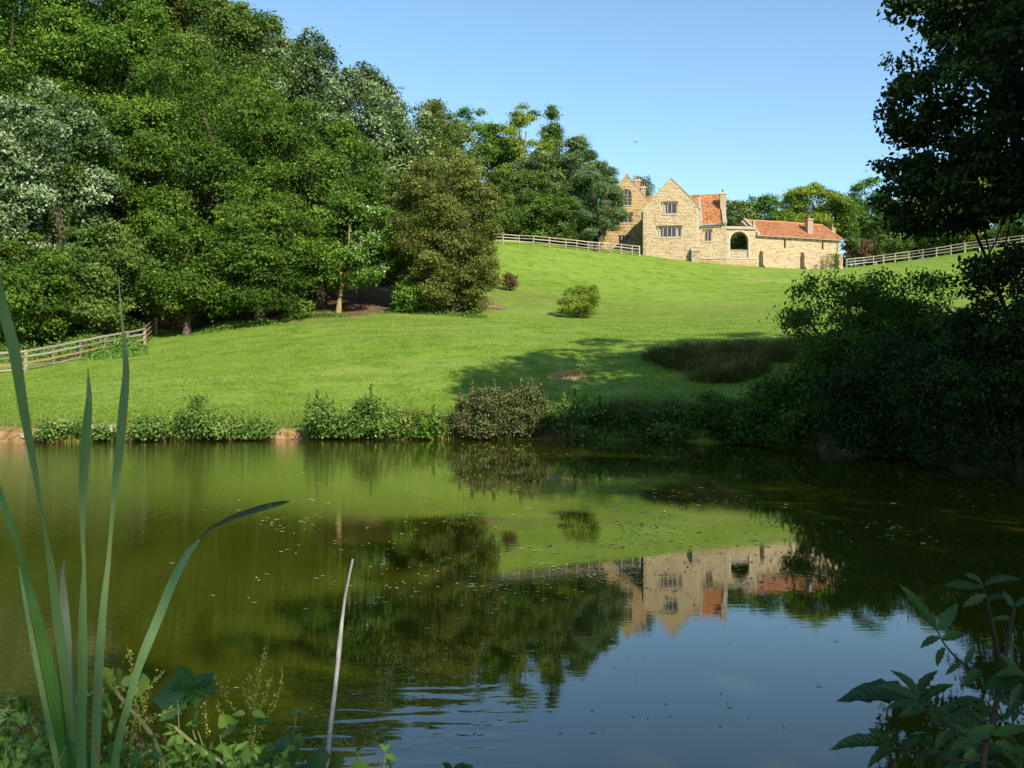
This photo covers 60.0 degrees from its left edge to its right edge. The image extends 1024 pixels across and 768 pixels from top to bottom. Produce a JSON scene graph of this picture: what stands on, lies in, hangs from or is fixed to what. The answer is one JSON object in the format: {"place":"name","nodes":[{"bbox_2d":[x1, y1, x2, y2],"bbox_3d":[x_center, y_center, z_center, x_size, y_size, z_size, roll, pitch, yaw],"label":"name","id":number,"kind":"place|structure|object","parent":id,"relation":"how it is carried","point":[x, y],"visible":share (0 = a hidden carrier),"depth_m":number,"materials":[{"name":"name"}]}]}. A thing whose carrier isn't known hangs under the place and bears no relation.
{"place":"outdoors","nodes":[
{"label":"outdoors","id":0,"kind":"place"},
{"bbox_2d":[0,439,1023,767],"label":"water","id":1,"kind":"structure","parent":0,"point":[776,661],"depth_m":7.20,"materials":[{"name":"liquid"}]},
{"bbox_2d":[203,453,974,731],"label":"floating leaves","id":2,"kind":"object","parent":1,"relation":"on","point":[600,564],"visible":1,"depth_m":8.32,"materials":[{"name":"plant"}]},
{"bbox_2d":[0,199,1023,465],"bbox_3d":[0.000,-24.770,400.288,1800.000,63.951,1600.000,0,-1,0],"label":"ground","id":3,"kind":"structure","parent":0,"point":[644,285],"depth_m":52.30,"materials":[{"name":"plant"}]},
{"bbox_2d":[0,118,53,316],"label":"silver leaved tree","id":4,"kind":"object","parent":3,"relation":"on","point":[5,137],"visible":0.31,"depth_m":55.88,"materials":[{"name":"green plant"}]},
{"bbox_2d":[0,230,86,352],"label":"broadleaf tree","id":5,"kind":"object","parent":3,"relation":"on","point":[44,314],"visible":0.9,"depth_m":54.78,"materials":[{"name":"green plant"}]},
{"bbox_2d":[18,413,92,441],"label":"bank shrub","id":6,"kind":"object","parent":3,"relation":"on","point":[60,424],"visible":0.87,"depth_m":29.02,"materials":[{"name":"green plant"}]},
{"bbox_2d":[0,0,119,131],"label":"broadleaf tree","id":7,"kind":"object","parent":3,"relation":"on","point":[15,69],"visible":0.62,"depth_m":81.30,"materials":[{"name":"green plant"}]},
{"bbox_2d":[0,76,132,341],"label":"silver leaved tree","id":8,"kind":"object","parent":3,"relation":"on","point":[45,129],"visible":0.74,"depth_m":58.58,"materials":[{"name":"green plant"}]},
{"bbox_2d":[0,301,148,362],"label":"bramble bank","id":9,"kind":"structure","parent":3,"relation":"on","point":[75,331],"depth_m":55.88,"materials":[{"name":"plant"}]},
{"bbox_2d":[0,315,164,371],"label":"post and rail fence","id":10,"kind":"object","parent":3,"relation":"on","point":[79,352],"visible":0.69,"depth_m":53.56,"materials":[{"name":"grey wood"}]},
{"bbox_2d":[44,218,166,343],"bbox_3d":[-27.395,-6.702,59.801,7.794,8.696,8.676,0,-1,-31],"label":"broadleaf tree","id":11,"kind":"object","parent":3,"relation":"on","point":[101,277],"visible":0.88,"depth_m":58.01,"materials":[{"name":"green plant"}]},
{"bbox_2d":[14,0,198,141],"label":"broadleaf tree","id":12,"kind":"object","parent":3,"relation":"on","point":[133,19],"visible":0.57,"depth_m":83.43,"materials":[{"name":"green plant"}]},
{"bbox_2d":[49,104,210,319],"bbox_3d":[-27.933,-12.409,65.790,11.027,16.297,13.703,0,-1,0],"label":"maple tree","id":13,"kind":"object","parent":3,"relation":"on","point":[152,218],"visible":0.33,"depth_m":63.21,"materials":[{"name":"green plant"}]},
{"bbox_2d":[0,273,289,767],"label":"cattail plant","id":14,"kind":"object","parent":3,"relation":"on","point":[69,723],"visible":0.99,"depth_m":1.40,"materials":[{"name":"green plant"}]},
{"bbox_2d":[0,731,301,767],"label":"weeds","id":15,"kind":"object","parent":3,"relation":"on","point":[22,747],"visible":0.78,"depth_m":1.54,"materials":[{"name":"plant"}]},
{"bbox_2d":[0,696,51,764],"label":"bramble","id":16,"kind":"object","parent":15,"relation":"on","point":[22,712],"visible":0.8,"depth_m":1.64,"materials":[{"name":"green plant"}]},
{"bbox_2d":[10,714,167,767],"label":"dead litter","id":17,"kind":"object","parent":15,"relation":"on","point":[140,744],"visible":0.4,"depth_m":1.60,"materials":[{"name":"plant"}]},
{"bbox_2d":[75,667,149,767],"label":"bindweed","id":18,"kind":"object","parent":15,"relation":"on","point":[143,681],"visible":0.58,"depth_m":1.64,"materials":[{"name":"green plant"}]},
{"bbox_2d":[110,647,174,767],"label":"dock plant","id":19,"kind":"object","parent":15,"relation":"on","point":[136,691],"visible":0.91,"depth_m":1.49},
{"bbox_2d":[113,689,230,767],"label":"bramble","id":20,"kind":"object","parent":15,"relation":"on","point":[176,738],"visible":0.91,"depth_m":1.51,"materials":[{"name":"green plant"}]},
{"bbox_2d":[153,665,258,767],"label":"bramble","id":21,"kind":"object","parent":15,"relation":"on","point":[179,689],"visible":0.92,"depth_m":1.74,"materials":[{"name":"green plant"}]},
{"bbox_2d":[201,645,285,764],"bbox_3d":[-0.512,0.629,1.687,0.160,0.261,0.060,0,-1,0],"label":"dock plant","id":22,"kind":"object","parent":15,"relation":"on","point":[224,720],"visible":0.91,"depth_m":1.69,"materials":[{"name":"green plant"}]},
{"bbox_2d":[250,733,369,767],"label":"bramble","id":23,"kind":"object","parent":15,"relation":"on","point":[319,757],"visible":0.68,"depth_m":1.74,"materials":[{"name":"green plant"}]},
{"bbox_2d":[125,412,179,441],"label":"bank shrub","id":24,"kind":"object","parent":3,"relation":"on","point":[146,427],"visible":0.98,"depth_m":29.28,"materials":[{"name":"green plant"}]},
{"bbox_2d":[114,0,230,206],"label":"broadleaf tree","id":25,"kind":"object","parent":3,"relation":"on","point":[179,5],"visible":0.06,"depth_m":88.06,"materials":[{"name":"green plant"}]},
{"bbox_2d":[121,213,245,335],"bbox_3d":[-22.158,-7.311,61.038,8.341,8.509,7.870,0,-1,30],"label":"maple tree","id":26,"kind":"object","parent":3,"relation":"on","point":[184,292],"visible":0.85,"depth_m":59.53,"materials":[{"name":"green plant"}]},
{"bbox_2d":[165,400,229,440],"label":"bank shrub","id":27,"kind":"object","parent":3,"relation":"on","point":[204,421],"visible":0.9,"depth_m":29.59,"materials":[{"name":"green plant"}]},
{"bbox_2d":[106,31,310,277],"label":"maple tree","id":28,"kind":"object","parent":3,"relation":"on","point":[220,171],"visible":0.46,"depth_m":66.28,"materials":[{"name":"green plant"}]},
{"bbox_2d":[139,0,302,155],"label":"broadleaf tree","id":29,"kind":"object","parent":3,"relation":"on","point":[242,26],"visible":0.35,"depth_m":81.28,"materials":[{"name":"green plant"}]},
{"bbox_2d":[193,410,284,440],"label":"bank shrub","id":30,"kind":"object","parent":3,"relation":"on","point":[263,427],"visible":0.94,"depth_m":29.79,"materials":[{"name":"green plant"}]},
{"bbox_2d":[187,182,336,323],"bbox_3d":[-17.733,-9.146,62.145,10.377,10.442,9.993,0,-1,0],"label":"maple tree","id":31,"kind":"object","parent":3,"relation":"on","point":[257,255],"visible":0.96,"depth_m":60.06,"materials":[{"name":"green plant"}]},
{"bbox_2d":[228,21,324,122],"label":"broadleaf tree","id":32,"kind":"object","parent":3,"relation":"on","point":[283,42],"visible":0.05,"depth_m":87.06,"materials":[{"name":"green plant"}]},
{"bbox_2d":[239,26,371,179],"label":"silver leaved tree","id":33,"kind":"object","parent":3,"relation":"on","point":[320,68],"visible":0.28,"depth_m":83.41,"materials":[{"name":"green plant"}]},
{"bbox_2d":[250,97,387,307],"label":"maple tree","id":34,"kind":"object","parent":3,"relation":"on","point":[306,164],"visible":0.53,"depth_m":66.11,"materials":[{"name":"green plant"}]},
{"bbox_2d":[297,389,359,439],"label":"bank shrub","id":35,"kind":"object","parent":3,"relation":"on","point":[322,414],"visible":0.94,"depth_m":30.16,"materials":[{"name":"green plant"}]},
{"bbox_2d":[0,403,659,437],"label":"bank grass","id":36,"kind":"structure","parent":3,"relation":"on","point":[18,423],"depth_m":32.82,"materials":[{"name":"plant"}]},
{"bbox_2d":[190,307,487,334],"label":"weeds","id":37,"kind":"object","parent":3,"relation":"on","point":[275,322],"visible":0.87,"depth_m":63.45,"materials":[{"name":"plant"}]},
{"bbox_2d":[325,559,353,767],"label":"dead stem","id":38,"kind":"object","parent":3,"relation":"on","point":[333,700],"visible":0.95,"depth_m":1.81,"materials":[{"name":"plant"}]},
{"bbox_2d":[318,410,369,439],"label":"bank shrub","id":39,"kind":"object","parent":3,"relation":"on","point":[350,433],"visible":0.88,"depth_m":30.27,"materials":[{"name":"green plant"}]},
{"bbox_2d":[303,189,408,312],"bbox_3d":[-11.460,-9.717,64.986,7.528,9.786,7.604,0,-1,-20],"label":"broadleaf tree","id":40,"kind":"object","parent":3,"relation":"on","point":[374,237],"visible":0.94,"depth_m":64.09,"materials":[{"name":"green plant"}]},
{"bbox_2d":[303,60,428,217],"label":"silver leaved tree","id":41,"kind":"object","parent":3,"relation":"on","point":[371,91],"visible":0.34,"depth_m":87.95,"materials":[{"name":"green plant"}]},
{"bbox_2d":[339,384,395,439],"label":"bank shrub","id":42,"kind":"object","parent":3,"relation":"on","point":[369,404],"visible":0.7,"depth_m":30.56,"materials":[{"name":"green plant"}]},
{"bbox_2d":[361,401,413,439],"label":"bank shrub","id":43,"kind":"object","parent":3,"relation":"on","point":[389,424],"visible":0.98,"depth_m":30.35,"materials":[{"name":"green plant"}]},
{"bbox_2d":[47,411,731,442],"bbox_3d":[-3.349,1.319,30.405,23.968,1.214,3.902,0,-1,0],"label":"sedge","id":44,"kind":"object","parent":3,"relation":"on","point":[559,434],"visible":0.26,"depth_m":30.47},
{"bbox_2d":[339,158,440,280],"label":"broadleaf tree","id":45,"kind":"object","parent":3,"relation":"on","point":[389,192],"visible":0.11,"depth_m":79.86,"materials":[{"name":"green plant"}]},
{"bbox_2d":[368,205,436,307],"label":"hawthorn tree","id":46,"kind":"object","parent":3,"relation":"on","point":[392,271],"visible":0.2,"depth_m":67.02,"materials":[{"name":"green plant"}]},
{"bbox_2d":[363,101,448,192],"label":"silver leaved tree","id":47,"kind":"object","parent":3,"relation":"on","point":[432,135],"visible":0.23,"depth_m":92.85,"materials":[{"name":"green plant"}]},
{"bbox_2d":[390,279,423,313],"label":"holly bush","id":48,"kind":"object","parent":3,"relation":"on","point":[410,303],"visible":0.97,"depth_m":65.24,"materials":[{"name":"green plant"}]},
{"bbox_2d":[406,403,455,439],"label":"bank shrub","id":49,"kind":"object","parent":3,"relation":"on","point":[431,421],"visible":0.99,"depth_m":30.52,"materials":[{"name":"green plant"}]},
{"bbox_2d":[409,97,462,200],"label":"broadleaf tree","id":50,"kind":"object","parent":3,"relation":"on","point":[435,107],"visible":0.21,"depth_m":102.89,"materials":[{"name":"green plant"}]},
{"bbox_2d":[379,153,510,311],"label":"hawthorn tree","id":51,"kind":"object","parent":3,"relation":"on","point":[421,186],"visible":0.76,"depth_m":65.62,"materials":[{"name":"green plant"}]},
{"bbox_2d":[398,212,504,315],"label":"hawthorn tree","id":52,"kind":"object","parent":3,"relation":"on","point":[438,296],"visible":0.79,"depth_m":64.83,"materials":[{"name":"green plant"}]},
{"bbox_2d":[437,111,488,213],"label":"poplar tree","id":53,"kind":"object","parent":3,"relation":"on","point":[455,143],"visible":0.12,"depth_m":111.20,"materials":[{"name":"green plant"}]},
{"bbox_2d":[450,379,515,438],"bbox_3d":[-0.929,1.059,30.983,2.522,2.511,2.535,0,-1,0],"label":"gorse bush","id":54,"kind":"object","parent":3,"relation":"on","point":[480,414],"visible":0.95,"depth_m":30.35,"materials":[{"name":"green plant"}]},
{"bbox_2d":[453,105,512,207],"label":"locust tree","id":55,"kind":"object","parent":3,"relation":"on","point":[488,132],"visible":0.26,"depth_m":121.88,"materials":[{"name":"green plant"}]},
{"bbox_2d":[473,129,531,207],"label":"locust tree","id":56,"kind":"object","parent":3,"relation":"on","point":[501,150],"visible":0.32,"depth_m":119.80,"materials":[{"name":"green plant"}]},
{"bbox_2d":[481,167,552,239],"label":"tree","id":57,"kind":"object","parent":3,"relation":"on","point":[507,188],"visible":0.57,"depth_m":113.60,"materials":[{"name":"green plant"}]},
{"bbox_2d":[493,375,554,437],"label":"gorse bush","id":58,"kind":"object","parent":3,"relation":"on","point":[527,399],"visible":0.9,"depth_m":30.49,"materials":[{"name":"green plant"}]},
{"bbox_2d":[490,101,557,234],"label":"locust tree","id":59,"kind":"object","parent":3,"relation":"on","point":[520,119],"visible":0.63,"depth_m":117.81,"materials":[{"name":"green plant"}]},
{"bbox_2d":[513,192,564,241],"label":"tree","id":60,"kind":"object","parent":3,"relation":"on","point":[543,200],"visible":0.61,"depth_m":113.95,"materials":[{"name":"green plant"}]},
{"bbox_2d":[514,147,572,242],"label":"broadleaf tree","id":61,"kind":"object","parent":3,"relation":"on","point":[551,156],"visible":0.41,"depth_m":117.02,"materials":[{"name":"green plant"}]},
{"bbox_2d":[528,104,568,243],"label":"tree","id":62,"kind":"object","parent":3,"relation":"on","point":[553,130],"visible":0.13,"depth_m":125.05,"materials":[{"name":"green plant"}]},
{"bbox_2d":[536,188,589,246],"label":"tree","id":63,"kind":"object","parent":3,"relation":"on","point":[564,230],"visible":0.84,"depth_m":112.86,"materials":[{"name":"green plant"}]},
{"bbox_2d":[492,234,639,255],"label":"post and rail fence","id":64,"kind":"object","parent":3,"relation":"on","point":[576,243],"visible":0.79,"depth_m":110.81,"materials":[{"name":"grey wood"}]},
{"bbox_2d":[529,388,605,438],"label":"bank shrub","id":65,"kind":"object","parent":3,"relation":"on","point":[584,406],"visible":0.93,"depth_m":30.76,"materials":[{"name":"green plant"}]},
{"bbox_2d":[550,133,599,245],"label":"pine tree","id":66,"kind":"object","parent":3,"relation":"on","point":[577,154],"visible":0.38,"depth_m":119.45,"materials":[{"name":"green plant"}]},
{"bbox_2d":[556,283,602,317],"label":"hawthorn bush","id":67,"kind":"object","parent":3,"relation":"on","point":[593,296],"visible":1,"depth_m":69.65,"materials":[{"name":"green plant"}]},
{"bbox_2d":[566,160,629,249],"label":"broadleaf tree","id":68,"kind":"object","parent":3,"relation":"on","point":[593,178],"visible":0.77,"depth_m":112.70,"materials":[{"name":"green plant"}]},
{"bbox_2d":[567,395,630,436],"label":"bank shrub","id":69,"kind":"object","parent":3,"relation":"on","point":[610,423],"visible":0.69,"depth_m":30.91,"materials":[{"name":"green plant"}]},
{"bbox_2d":[593,189,630,250],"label":"tree","id":70,"kind":"object","parent":3,"relation":"on","point":[617,210],"visible":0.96,"depth_m":112.22,"materials":[{"name":"green plant"}]},
{"bbox_2d":[595,393,657,436],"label":"shrub","id":71,"kind":"object","parent":3,"relation":"on","point":[620,404],"visible":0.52,"depth_m":31.26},
{"bbox_2d":[606,400,665,438],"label":"bank shrub","id":72,"kind":"object","parent":3,"relation":"on","point":[630,416],"visible":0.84,"depth_m":30.41,"materials":[{"name":"green plant"}]},
{"bbox_2d":[598,172,726,264],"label":"stone house","id":73,"kind":"structure","parent":3,"relation":"on","point":[663,222],"depth_m":113.04,"materials":[{"name":"beige stone"}]},
{"bbox_2d":[641,403,708,440],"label":"bank shrub","id":74,"kind":"object","parent":3,"relation":"on","point":[665,415],"visible":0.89,"depth_m":29.73,"materials":[{"name":"green plant"}]},
{"bbox_2d":[634,344,716,370],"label":"rush clump","id":75,"kind":"object","parent":3,"relation":"on","point":[673,358],"visible":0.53,"depth_m":42.75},
{"bbox_2d":[639,338,761,364],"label":"rush clump","id":76,"kind":"object","parent":3,"relation":"on","point":[708,349],"visible":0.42,"depth_m":43.24,"materials":[{"name":"plant"}]},
{"bbox_2d":[675,386,744,438],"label":"bank shrub","id":77,"kind":"object","parent":3,"relation":"on","point":[698,413],"visible":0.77,"depth_m":29.20,"materials":[{"name":"green plant"}]},
{"bbox_2d":[665,349,785,383],"bbox_3d":[9.604,-0.805,41.003,5.723,1.728,5.896,1,-1,-39],"label":"rush clump","id":78,"kind":"object","parent":3,"relation":"on","point":[738,368],"visible":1,"depth_m":39.86,"materials":[{"name":"plant"}]},
{"bbox_2d":[726,226,755,266],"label":"arched wall","id":79,"kind":"structure","parent":3,"relation":"on","point":[747,257],"depth_m":114.52,"materials":[{"name":"stone"}]},
{"bbox_2d":[726,197,762,239],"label":"broadleaf tree","id":80,"kind":"object","parent":3,"relation":"on","point":[738,211],"visible":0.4,"depth_m":137.69,"materials":[{"name":"green plant"}]},
{"bbox_2d":[703,387,793,442],"bbox_3d":[7.659,0.982,28.626,2.865,1.884,2.697,0,-1,-32],"label":"bank shrub","id":81,"kind":"object","parent":3,"relation":"on","point":[724,411],"visible":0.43,"depth_m":28.46,"materials":[{"name":"green plant"}]},
{"bbox_2d":[702,336,797,362],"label":"rush clump","id":82,"kind":"object","parent":3,"relation":"on","point":[769,355],"visible":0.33,"depth_m":43.31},
{"bbox_2d":[499,206,1023,266],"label":"hilltop undergrowth","id":83,"kind":"object","parent":3,"relation":"on","point":[866,260],"visible":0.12,"depth_m":129.29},
{"bbox_2d":[744,192,787,220],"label":"broadleaf tree","id":84,"kind":"object","parent":3,"relation":"on","point":[765,200],"visible":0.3,"depth_m":140.29,"materials":[{"name":"green plant"}]},
{"bbox_2d":[750,335,822,363],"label":"rush clump","id":85,"kind":"object","parent":3,"relation":"on","point":[783,347],"visible":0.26,"depth_m":43.17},
{"bbox_2d":[732,215,844,269],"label":"long barn","id":86,"kind":"structure","parent":3,"relation":"on","point":[808,244],"depth_m":117.04,"materials":[{"name":"beige stone"}]},
{"bbox_2d":[724,359,864,446],"bbox_3d":[8.833,0.577,26.837,4.761,2.731,4.425,0,-1,-37],"label":"elder bush","id":87,"kind":"object","parent":3,"relation":"on","point":[768,391],"visible":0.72,"depth_m":26.03,"materials":[{"name":"green plant"}]},
{"bbox_2d":[778,181,864,245],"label":"dome tree","id":88,"kind":"object","parent":3,"relation":"on","point":[801,201],"visible":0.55,"depth_m":140.88,"materials":[{"name":"green plant"}]},
{"bbox_2d":[758,268,885,358],"bbox_3d":[10.138,-1.256,28.444,4.397,4.786,3.966,0,-1,0],"label":"ash tree","id":89,"kind":"object","parent":3,"relation":"on","point":[797,318],"visible":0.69,"depth_m":28.00,"materials":[{"name":"green plant"}]},
{"bbox_2d":[780,323,899,426],"bbox_3d":[10.014,-0.177,26.444,3.562,3.354,3.864,0,-1,0],"label":"bush","id":90,"kind":"object","parent":3,"relation":"on","point":[822,353],"visible":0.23,"depth_m":26.21,"materials":[{"name":"green plant"}]},
{"bbox_2d":[832,175,897,260],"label":"broadleaf tree","id":91,"kind":"object","parent":3,"relation":"on","point":[869,223],"visible":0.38,"depth_m":140.49,"materials":[{"name":"green plant"}]},
{"bbox_2d":[793,325,968,457],"bbox_3d":[9.873,0.328,22.625,4.763,3.670,4.369,-1,-1,42],"label":"elder bush","id":92,"kind":"object","parent":3,"relation":"on","point":[856,425],"visible":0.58,"depth_m":22.38,"materials":[{"name":"green plant"}]},
{"bbox_2d":[868,231,914,263],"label":"hedge bush","id":93,"kind":"object","parent":3,"relation":"on","point":[890,244],"visible":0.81,"depth_m":124.98,"materials":[{"name":"green plant"}]},
{"bbox_2d":[822,293,980,409],"bbox_3d":[12.112,-0.679,27.617,5.182,4.076,5.506,0,-1,0],"label":"ash tree","id":94,"kind":"object","parent":3,"relation":"on","point":[892,318],"visible":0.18,"depth_m":26.58,"materials":[{"name":"green plant"}]},
{"bbox_2d":[835,260,985,350],"bbox_3d":[12.939,-1.570,29.020,4.827,5.126,4.102,0,-1,-34],"label":"ash tree","id":95,"kind":"object","parent":3,"relation":"on","point":[931,283],"visible":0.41,"depth_m":28.57,"materials":[{"name":"green plant"}]},
{"bbox_2d":[829,573,1023,767],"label":"elder sapling","id":96,"kind":"object","parent":3,"relation":"on","point":[973,745],"visible":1,"depth_m":1.51,"materials":[{"name":"green plant"}]},
{"bbox_2d":[846,235,1023,267],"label":"post and rail fence","id":97,"kind":"object","parent":3,"relation":"on","point":[923,252],"visible":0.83,"depth_m":118.98,"materials":[{"name":"grey wood"}]},
{"bbox_2d":[863,142,1023,318],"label":"beech tree","id":98,"kind":"object","parent":3,"relation":"on","point":[1006,204],"visible":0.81,"depth_m":18.07,"materials":[{"name":"green plant"}]},
{"bbox_2d":[910,205,979,256],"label":"broadleaf tree","id":99,"kind":"object","parent":3,"relation":"on","point":[925,242],"visible":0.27,"depth_m":124.72,"materials":[{"name":"green plant"}]},
{"bbox_2d":[873,0,1023,194],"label":"beech tree","id":100,"kind":"object","parent":3,"relation":"on","point":[1005,123],"visible":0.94,"depth_m":17.10,"materials":[{"name":"green plant"}]},
{"bbox_2d":[874,321,1023,471],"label":"elder bush","id":101,"kind":"object","parent":3,"relation":"on","point":[921,388],"visible":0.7,"depth_m":18.19,"materials":[{"name":"green plant"}]},
{"bbox_2d":[923,240,1023,472],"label":"beech tree","id":102,"kind":"object","parent":3,"relation":"on","point":[991,276],"visible":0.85,"depth_m":17.76,"materials":[{"name":"green plant"}]},
{"bbox_2d":[941,176,1023,251],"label":"broadleaf tree","id":103,"kind":"object","parent":3,"relation":"on","point":[994,230],"visible":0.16,"depth_m":122.42,"materials":[{"name":"green plant"}]},
{"bbox_2d":[960,0,1023,232],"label":"beech tree","id":104,"kind":"object","parent":3,"relation":"on","point":[1020,72],"visible":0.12,"depth_m":19.67,"materials":[{"name":"green plant"}]},
{"bbox_2d":[7,0,1022,265],"label":"sky","id":105,"kind":"structure","parent":0,"point":[742,98],"materials":[{"name":"blue"}]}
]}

